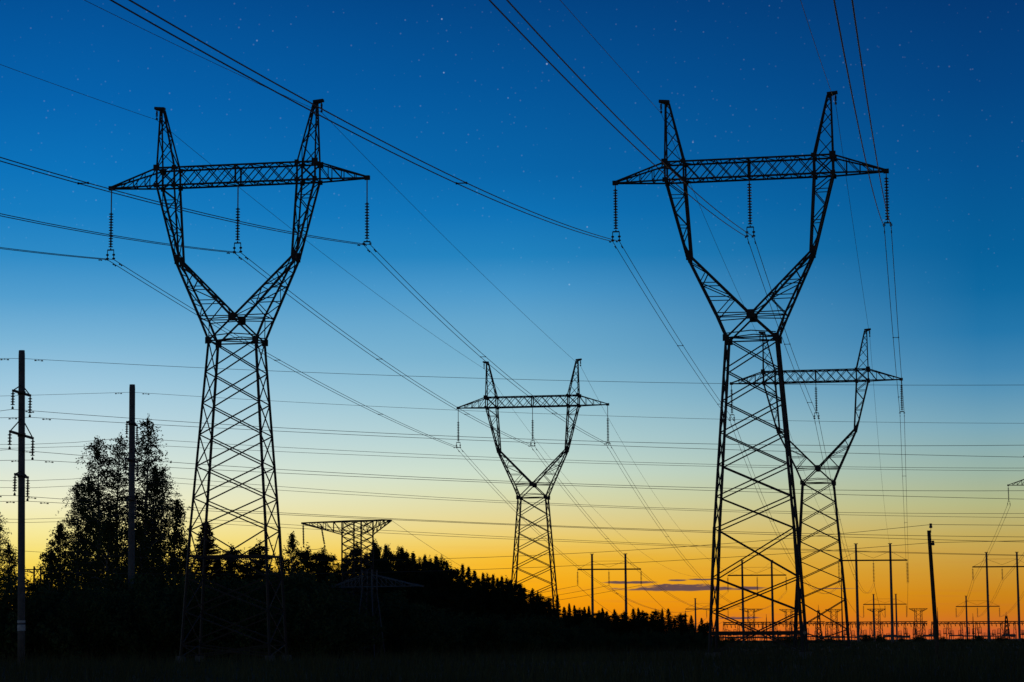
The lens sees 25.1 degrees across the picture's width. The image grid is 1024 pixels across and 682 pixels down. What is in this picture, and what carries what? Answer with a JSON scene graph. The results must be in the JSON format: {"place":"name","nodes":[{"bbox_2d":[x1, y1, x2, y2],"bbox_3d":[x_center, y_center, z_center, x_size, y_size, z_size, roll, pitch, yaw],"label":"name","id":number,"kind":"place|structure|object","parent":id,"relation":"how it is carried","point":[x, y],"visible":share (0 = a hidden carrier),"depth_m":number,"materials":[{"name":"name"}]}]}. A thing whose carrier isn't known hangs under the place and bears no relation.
{"place":"outdoors","nodes":[
{"label":"outdoors","id":0,"kind":"place"},
{"bbox_2d":[189,521,229,587],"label":"spruce tree","id":1,"kind":"object","parent":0,"point":[210,549],"visible":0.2,"depth_m":195.07,"materials":[{"name":"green plant"}]},
{"bbox_2d":[364,551,408,606],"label":"pine tree","id":2,"kind":"object","parent":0,"point":[383,566],"visible":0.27,"depth_m":204.69,"materials":[{"name":"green plant"}]},
{"bbox_2d":[0,634,1023,681],"bbox_3d":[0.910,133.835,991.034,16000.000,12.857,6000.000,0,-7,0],"label":"ground","id":3,"kind":"structure","parent":0,"point":[236,676],"depth_m":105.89,"materials":[{"name":"black plant"}]},
{"bbox_2d":[0,512,15,591],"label":"birch tree","id":4,"kind":"object","parent":3,"relation":"on","point":[4,543],"visible":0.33,"depth_m":175.50,"materials":[{"name":"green plant"}]},
{"bbox_2d":[0,541,38,603],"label":"birch sapling","id":5,"kind":"object","parent":3,"relation":"on","point":[11,560],"visible":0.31,"depth_m":167.06,"materials":[{"name":"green plant"}]},
{"bbox_2d":[9,350,33,665],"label":"concrete power pole","id":6,"kind":"object","parent":3,"relation":"on","point":[20,474],"visible":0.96,"depth_m":134.70,"materials":[{"name":"grey concrete"}]},
{"bbox_2d":[8,432,11,448],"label":"insulator string","id":7,"kind":"object","parent":6,"relation":"hanging from","point":[9,438],"visible":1,"depth_m":132.90,"materials":[{"name":"metal"}]},
{"bbox_2d":[6,449,1023,490],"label":"crossing wire","id":8,"kind":"object","parent":7,"relation":"attached to","point":[473,479],"visible":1,"depth_m":133.45,"materials":[{"name":"metal"}]},
{"bbox_2d":[11,391,14,408],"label":"insulator string","id":9,"kind":"object","parent":6,"relation":"hanging from","point":[12,399],"visible":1,"depth_m":134.15,"materials":[{"name":"metal"}]},
{"bbox_2d":[2,409,1008,445],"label":"crossing wire","id":10,"kind":"object","parent":9,"relation":"attached to","point":[546,439],"visible":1,"depth_m":134.85,"materials":[{"name":"metal"}]},
{"bbox_2d":[13,475,16,495],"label":"insulator string","id":11,"kind":"object","parent":6,"relation":"hanging from","point":[14,485],"visible":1,"depth_m":133.48,"materials":[{"name":"metal"}]},
{"bbox_2d":[0,495,1000,536],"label":"crossing wire","id":12,"kind":"object","parent":11,"relation":"attached to","point":[503,523],"visible":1,"depth_m":134.07,"materials":[{"name":"metal"}]},
{"bbox_2d":[26,479,29,500],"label":"insulator string","id":13,"kind":"object","parent":6,"relation":"hanging from","point":[27,488],"visible":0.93,"depth_m":136.45,"materials":[{"name":"metal"}]},
{"bbox_2d":[0,501,1013,541],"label":"crossing wire","id":14,"kind":"object","parent":13,"relation":"attached to","point":[482,523],"visible":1,"depth_m":137.02,"materials":[{"name":"metal"}]},
{"bbox_2d":[28,397,31,416],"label":"insulator string","id":15,"kind":"object","parent":6,"relation":"hanging from","point":[29,401],"visible":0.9,"depth_m":137.02,"materials":[{"name":"metal"}]},
{"bbox_2d":[3,417,1004,456],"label":"crossing wire","id":16,"kind":"object","parent":15,"relation":"attached to","point":[485,440],"visible":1,"depth_m":137.59,"materials":[{"name":"metal"}]},
{"bbox_2d":[30,439,34,459],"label":"insulator string","id":17,"kind":"object","parent":6,"relation":"hanging from","point":[32,444],"visible":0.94,"depth_m":137.66,"materials":[{"name":"metal"}]},
{"bbox_2d":[0,460,1006,498],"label":"crossing wire","id":18,"kind":"object","parent":17,"relation":"attached to","point":[493,482],"visible":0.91,"depth_m":138.25,"materials":[{"name":"metal"}]},
{"bbox_2d":[0,358,829,384],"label":"crossing wire","id":19,"kind":"object","parent":6,"relation":"attached to","point":[416,376],"visible":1,"depth_m":136.51,"materials":[{"name":"metal"}]},
{"bbox_2d":[0,572,75,660],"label":"willow shrub","id":20,"kind":"object","parent":3,"relation":"on","point":[11,619],"visible":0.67,"depth_m":157.88,"materials":[{"name":"green plant"}]},
{"bbox_2d":[26,548,72,608],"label":"birch sapling","id":21,"kind":"object","parent":3,"relation":"on","point":[51,571],"visible":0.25,"depth_m":169.04,"materials":[{"name":"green plant"}]},
{"bbox_2d":[26,519,86,599],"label":"birch sapling","id":22,"kind":"object","parent":3,"relation":"on","point":[60,535],"visible":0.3,"depth_m":174.18,"materials":[{"name":"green plant"}]},
{"bbox_2d":[48,480,102,598],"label":"birch tree","id":23,"kind":"object","parent":3,"relation":"on","point":[77,497],"visible":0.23,"depth_m":187.41,"materials":[{"name":"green plant"}]},
{"bbox_2d":[56,471,105,588],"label":"birch tree","id":24,"kind":"object","parent":3,"relation":"on","point":[88,496],"visible":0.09,"depth_m":189.66,"materials":[{"name":"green plant"}]},
{"bbox_2d":[53,436,137,595],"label":"birch tree","id":25,"kind":"object","parent":3,"relation":"on","point":[97,494],"visible":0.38,"depth_m":181.65,"materials":[{"name":"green plant"}]},
{"bbox_2d":[75,514,138,597],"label":"birch sapling","id":26,"kind":"object","parent":3,"relation":"on","point":[104,560],"visible":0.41,"depth_m":169.28,"materials":[{"name":"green plant"}]},
{"bbox_2d":[50,571,173,611],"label":"willow shrub","id":27,"kind":"object","parent":3,"relation":"on","point":[115,582],"visible":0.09,"depth_m":165.03,"materials":[{"name":"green plant"}]},
{"bbox_2d":[79,432,154,592],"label":"birch tree","id":28,"kind":"object","parent":3,"relation":"on","point":[122,454],"visible":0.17,"depth_m":186.01,"materials":[{"name":"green plant"}]},
{"bbox_2d":[125,384,138,589],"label":"concrete power pole","id":29,"kind":"object","parent":3,"relation":"on","point":[131,533],"visible":0.84,"depth_m":167.79,"materials":[{"name":"concrete"}]},
{"bbox_2d":[125,423,128,437],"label":"insulator string","id":30,"kind":"object","parent":29,"relation":"hanging from","point":[126,429],"visible":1,"depth_m":166.99,"materials":[{"name":"metal"}]},
{"bbox_2d":[0,438,930,467],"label":"crossing wire","id":31,"kind":"object","parent":30,"relation":"attached to","point":[474,456],"visible":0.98,"depth_m":167.53,"materials":[{"name":"metal"}]},
{"bbox_2d":[135,426,138,444],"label":"insulator string","id":32,"kind":"object","parent":29,"relation":"hanging from","point":[137,434],"visible":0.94,"depth_m":169.96,"materials":[{"name":"metal"}]},
{"bbox_2d":[0,444,1005,470],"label":"crossing wire","id":33,"kind":"object","parent":32,"relation":"attached to","point":[530,461],"visible":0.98,"depth_m":170.56,"materials":[{"name":"metal"}]},
{"bbox_2d":[14,392,924,422],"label":"crossing wire","id":34,"kind":"object","parent":29,"relation":"attached to","point":[468,410],"visible":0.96,"depth_m":169.43,"materials":[{"name":"metal"}]},
{"bbox_2d":[92,415,176,586],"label":"birch tree","id":35,"kind":"object","parent":3,"relation":"on","point":[151,486],"visible":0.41,"depth_m":184.00,"materials":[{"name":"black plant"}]},
{"bbox_2d":[121,518,161,585],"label":"birch sapling","id":36,"kind":"object","parent":3,"relation":"on","point":[139,535],"visible":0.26,"depth_m":171.18,"materials":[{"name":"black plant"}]},
{"bbox_2d":[136,467,202,587],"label":"birch tree","id":37,"kind":"object","parent":3,"relation":"on","point":[165,526],"visible":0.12,"depth_m":189.73,"materials":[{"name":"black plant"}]},
{"bbox_2d":[153,496,193,595],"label":"birch sapling","id":38,"kind":"object","parent":3,"relation":"on","point":[178,536],"visible":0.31,"depth_m":179.20,"materials":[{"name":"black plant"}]},
{"bbox_2d":[172,543,201,590],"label":"birch sapling","id":39,"kind":"object","parent":3,"relation":"on","point":[183,565],"visible":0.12,"depth_m":175.24,"materials":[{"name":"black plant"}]},
{"bbox_2d":[221,542,244,588],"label":"pine tree","id":40,"kind":"object","parent":3,"relation":"on","point":[232,565],"visible":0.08,"depth_m":194.69,"materials":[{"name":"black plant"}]},
{"bbox_2d":[108,99,369,662],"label":"power pylon","id":41,"kind":"object","parent":3,"relation":"on","point":[241,321],"visible":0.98,"depth_m":145.15,"materials":[{"name":"metal"}]},
{"bbox_2d":[106,190,114,259],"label":"insulator string","id":42,"kind":"object","parent":41,"relation":"hanging from","point":[110,233],"visible":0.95,"depth_m":147.46,"materials":[{"name":"metal"}]},
{"bbox_2d":[0,247,725,611],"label":"twin conductor","id":43,"kind":"object","parent":42,"relation":"hanging from","point":[298,373],"visible":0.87,"depth_m":186.06,"materials":[{"name":"metal"}]},
{"bbox_2d":[363,180,370,244],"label":"insulator string","id":44,"kind":"object","parent":41,"relation":"hanging from","point":[366,218],"visible":0.98,"depth_m":144.62,"materials":[{"name":"metal"}]},
{"bbox_2d":[0,157,785,609],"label":"twin conductor","id":45,"kind":"object","parent":44,"relation":"hanging from","point":[84,183],"visible":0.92,"depth_m":128.50,"materials":[{"name":"metal"}]},
{"bbox_2d":[226,559,262,599],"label":"pine tree","id":46,"kind":"object","parent":3,"relation":"on","point":[244,569],"visible":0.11,"depth_m":188.89,"materials":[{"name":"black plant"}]},
{"bbox_2d":[238,539,276,581],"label":"pine tree","id":47,"kind":"object","parent":3,"relation":"on","point":[260,548],"visible":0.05,"depth_m":196.81,"materials":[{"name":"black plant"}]},
{"bbox_2d":[274,531,307,588],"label":"birch sapling","id":48,"kind":"object","parent":3,"relation":"on","point":[292,549],"visible":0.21,"depth_m":189.30,"materials":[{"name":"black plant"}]},
{"bbox_2d":[293,542,339,590],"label":"pine tree","id":49,"kind":"object","parent":3,"relation":"on","point":[310,566],"visible":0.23,"depth_m":203.74,"materials":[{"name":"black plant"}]},
{"bbox_2d":[306,547,354,599],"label":"pine tree","id":50,"kind":"object","parent":3,"relation":"on","point":[328,567],"visible":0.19,"depth_m":204.62,"materials":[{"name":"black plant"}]},
{"bbox_2d":[301,519,391,602],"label":"anchor tower","id":51,"kind":"structure","parent":3,"relation":"on","point":[342,529],"depth_m":195.21,"materials":[{"name":"metal"}]},
{"bbox_2d":[344,540,370,604],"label":"pine tree","id":52,"kind":"object","parent":3,"relation":"on","point":[356,562],"visible":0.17,"depth_m":206.88,"materials":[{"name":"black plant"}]},
{"bbox_2d":[332,569,423,656],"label":"anchor tower","id":53,"kind":"structure","parent":3,"relation":"on","point":[362,577],"depth_m":176.85,"materials":[{"name":"metal"}]},
{"bbox_2d":[382,545,406,595],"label":"pine tree","id":54,"kind":"object","parent":3,"relation":"on","point":[389,554],"visible":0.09,"depth_m":214.93,"materials":[{"name":"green plant"}]},
{"bbox_2d":[393,546,419,604],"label":"pine tree","id":55,"kind":"object","parent":3,"relation":"on","point":[400,563],"visible":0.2,"depth_m":216.54,"materials":[{"name":"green plant"}]},
{"bbox_2d":[394,549,429,607],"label":"pine tree","id":56,"kind":"object","parent":3,"relation":"on","point":[412,594],"visible":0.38,"depth_m":216.38,"materials":[{"name":"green plant"}]},
{"bbox_2d":[410,555,439,615],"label":"pine tree","id":57,"kind":"object","parent":3,"relation":"on","point":[420,566],"visible":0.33,"depth_m":218.51,"materials":[{"name":"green plant"}]},
{"bbox_2d":[421,556,442,610],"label":"pine tree","id":58,"kind":"object","parent":3,"relation":"on","point":[431,576],"visible":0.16,"depth_m":224.34,"materials":[{"name":"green plant"}]},
{"bbox_2d":[424,555,465,616],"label":"pine tree","id":59,"kind":"object","parent":3,"relation":"on","point":[441,564],"visible":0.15,"depth_m":224.57,"materials":[{"name":"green plant"}]},
{"bbox_2d":[426,562,474,623],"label":"pine tree","id":60,"kind":"object","parent":3,"relation":"on","point":[449,582],"visible":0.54,"depth_m":220.30,"materials":[{"name":"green plant"}]},
{"bbox_2d":[460,566,477,619],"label":"spruce tree","id":61,"kind":"object","parent":3,"relation":"on","point":[468,582],"visible":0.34,"depth_m":230.58,"materials":[{"name":"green plant"}]},
{"bbox_2d":[467,577,489,622],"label":"spruce tree","id":62,"kind":"object","parent":3,"relation":"on","point":[479,609],"visible":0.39,"depth_m":226.44,"materials":[{"name":"black plant"}]},
{"bbox_2d":[471,573,496,624],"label":"pine tree","id":63,"kind":"object","parent":3,"relation":"on","point":[488,587],"visible":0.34,"depth_m":230.34,"materials":[{"name":"black plant"}]},
{"bbox_2d":[489,577,507,621],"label":"spruce tree","id":64,"kind":"object","parent":3,"relation":"on","point":[497,601],"visible":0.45,"depth_m":228.41,"materials":[{"name":"black plant"}]},
{"bbox_2d":[493,575,527,623],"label":"pine tree","id":65,"kind":"object","parent":3,"relation":"on","point":[507,596],"visible":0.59,"depth_m":230.14,"materials":[{"name":"black plant"}]},
{"bbox_2d":[502,578,534,620],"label":"pine tree","id":66,"kind":"object","parent":3,"relation":"on","point":[517,593],"visible":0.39,"depth_m":232.25,"materials":[{"name":"black plant"}]},
{"bbox_2d":[515,588,533,621],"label":"spruce tree","id":67,"kind":"object","parent":3,"relation":"on","point":[524,607],"visible":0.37,"depth_m":230.36,"materials":[{"name":"black plant"}]},
{"bbox_2d":[456,358,608,608],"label":"power pylon","id":68,"kind":"object","parent":3,"relation":"on","point":[565,451],"visible":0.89,"depth_m":255.39,"materials":[{"name":"metal"}]},
{"bbox_2d":[530,407,535,445],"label":"insulator string","id":69,"kind":"object","parent":68,"relation":"hanging from","point":[532,430],"visible":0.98,"depth_m":255.73,"materials":[{"name":"metal"}]},
{"bbox_2d":[0,213,756,609],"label":"twin conductor","id":70,"kind":"object","parent":69,"relation":"hanging from","point":[304,307],"visible":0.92,"depth_m":154.78,"materials":[{"name":"metal"}]},
{"bbox_2d":[529,594,564,626],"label":"pine tree","id":71,"kind":"object","parent":3,"relation":"on","point":[541,600],"visible":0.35,"depth_m":236.17,"materials":[{"name":"black plant"}]},
{"bbox_2d":[567,607,600,632],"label":"pine tree","id":72,"kind":"object","parent":3,"relation":"on","point":[578,617],"visible":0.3,"depth_m":277.54,"materials":[{"name":"black plant"}]},
{"bbox_2d":[590,610,614,636],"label":"pine tree","id":73,"kind":"object","parent":3,"relation":"on","point":[599,619],"visible":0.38,"depth_m":287.47,"materials":[{"name":"black plant"}]},
{"bbox_2d":[578,553,640,620],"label":"portal pole frame","id":74,"kind":"object","parent":3,"relation":"on","point":[625,568],"visible":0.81,"depth_m":537.10,"materials":[{"name":"grey concrete"}]},
{"bbox_2d":[614,611,636,637],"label":"pine tree","id":75,"kind":"object","parent":3,"relation":"on","point":[623,627],"visible":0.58,"depth_m":297.36,"materials":[{"name":"black plant"}]},
{"bbox_2d":[645,609,671,636],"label":"pine tree","id":76,"kind":"object","parent":3,"relation":"on","point":[657,625],"visible":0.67,"depth_m":307.28,"materials":[{"name":"black plant"}]},
{"bbox_2d":[612,91,888,659],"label":"power pylon","id":77,"kind":"object","parent":3,"relation":"on","point":[751,315],"visible":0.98,"depth_m":142.13,"materials":[{"name":"metal"}]},
{"bbox_2d":[745,179,754,236],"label":"insulator string","id":78,"kind":"object","parent":77,"relation":"hanging from","point":[750,209],"visible":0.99,"depth_m":143.07,"materials":[{"name":"metal"}]},
{"bbox_2d":[489,0,874,592],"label":"twin conductor","id":79,"kind":"object","parent":78,"relation":"hanging from","point":[517,11],"visible":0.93,"depth_m":85.65,"materials":[{"name":"metal"}]},
{"bbox_2d":[728,560,785,642],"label":"portal pole frame","id":80,"kind":"object","parent":3,"relation":"on","point":[772,596],"visible":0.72,"depth_m":584.50,"materials":[{"name":"brown wood"}]},
{"bbox_2d":[0,64,733,576],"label":"earth wire","id":81,"kind":"object","parent":80,"relation":"attached to","point":[342,268],"visible":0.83,"depth_m":178.74,"materials":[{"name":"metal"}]},
{"bbox_2d":[85,0,763,574],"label":"earth wire","id":82,"kind":"object","parent":80,"relation":"attached to","point":[339,130],"visible":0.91,"depth_m":150.22,"materials":[{"name":"metal"}]},
{"bbox_2d":[723,621,824,641],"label":"substation gantry","id":83,"kind":"object","parent":3,"relation":"on","point":[763,624],"visible":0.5,"depth_m":932.30,"materials":[{"name":"metal"}]},
{"bbox_2d":[730,328,902,648],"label":"power pylon","id":84,"kind":"object","parent":3,"relation":"on","point":[867,369],"visible":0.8,"depth_m":229.13,"materials":[{"name":"metal"}]},
{"bbox_2d":[729,385,734,420],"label":"insulator string","id":85,"kind":"object","parent":84,"relation":"hanging from","point":[731,393],"visible":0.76,"depth_m":231.42,"materials":[{"name":"metal"}]},
{"bbox_2d":[110,0,837,593],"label":"twin conductor","id":86,"kind":"object","parent":85,"relation":"hanging from","point":[408,160],"visible":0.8,"depth_m":79.27,"materials":[{"name":"metal"}]},
{"bbox_2d":[724,634,1015,641],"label":"rail fence","id":87,"kind":"object","parent":3,"relation":"on","point":[1004,635],"visible":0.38,"depth_m":872.68,"materials":[{"name":"grey concrete"}]},
{"bbox_2d":[838,543,907,643],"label":"portal pole frame","id":88,"kind":"object","parent":3,"relation":"on","point":[890,559],"visible":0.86,"depth_m":516.89,"materials":[{"name":"grey concrete"}]},
{"bbox_2d":[825,621,926,640],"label":"substation gantry","id":89,"kind":"object","parent":3,"relation":"on","point":[871,623],"visible":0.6,"depth_m":952.16,"materials":[{"name":"metal"}]},
{"bbox_2d":[863,594,906,640],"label":"portal pole frame","id":90,"kind":"object","parent":3,"relation":"on","point":[895,604],"visible":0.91,"depth_m":794.28,"materials":[{"name":"brown wood"}]},
{"bbox_2d":[927,523,939,658],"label":"wooden pole","id":91,"kind":"object","parent":3,"relation":"on","point":[934,610],"visible":0.97,"depth_m":117.22,"materials":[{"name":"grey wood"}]},
{"bbox_2d":[0,540,1023,573],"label":"pole wire","id":92,"kind":"object","parent":91,"relation":"attached to","point":[575,565],"visible":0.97,"depth_m":126.62,"materials":[{"name":"metal"}]},
{"bbox_2d":[1,524,1023,560],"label":"pole wire","id":93,"kind":"object","parent":91,"relation":"attached to","point":[501,556],"visible":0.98,"depth_m":130.22,"materials":[{"name":"metal"}]},
{"bbox_2d":[931,621,1023,640],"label":"substation gantry","id":94,"kind":"object","parent":3,"relation":"on","point":[991,623],"visible":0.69,"depth_m":971.97,"materials":[{"name":"metal"}]},
{"bbox_2d":[972,552,1023,641],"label":"portal pole frame","id":95,"kind":"object","parent":3,"relation":"on","point":[1018,609],"visible":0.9,"depth_m":586.25,"materials":[{"name":"grey concrete"}]},
{"bbox_2d":[1007,456,1023,485],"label":"power pylon","id":96,"kind":"object","parent":3,"relation":"on","point":[1016,482],"visible":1,"depth_m":412.10,"materials":[{"name":"metal"}]},
{"bbox_2d":[833,0,908,574],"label":"twin conductor","id":97,"kind":"object","parent":96,"relation":"hanging from","point":[878,170],"visible":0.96,"depth_m":87.72,"materials":[{"name":"metal"}]},
{"bbox_2d":[0,0,1023,639],"label":"sky","id":98,"kind":"structure","parent":0,"point":[453,86],"materials":[{"name":"blue"}]},
{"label":"insulator string","id":99,"kind":"object","parent":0,"visible":0},
{"bbox_2d":[0,473,1023,513],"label":"crossing wire","id":100,"kind":"object","parent":99,"relation":"attached to","point":[555,503],"visible":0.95,"depth_m":166.56,"materials":[{"name":"metal"}]},
{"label":"insulator string","id":101,"kind":"object","parent":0,"visible":0},
{"bbox_2d":[0,480,1023,517],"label":"crossing wire","id":102,"kind":"object","parent":101,"relation":"attached to","point":[480,501],"visible":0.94,"depth_m":170.79,"materials":[{"name":"metal"}]},
{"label":"insulator string","id":103,"kind":"object","parent":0,"visible":0},
{"bbox_2d":[41,514,1005,554],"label":"crossing wire","id":104,"kind":"object","parent":103,"relation":"attached to","point":[521,537],"visible":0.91,"depth_m":166.87,"materials":[{"name":"metal"}]},
{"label":"insulator string","id":105,"kind":"object","parent":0,"visible":0},
{"bbox_2d":[0,519,1023,555],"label":"crossing wire","id":106,"kind":"object","parent":105,"relation":"attached to","point":[494,538],"visible":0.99,"depth_m":169.78,"materials":[{"name":"metal"}]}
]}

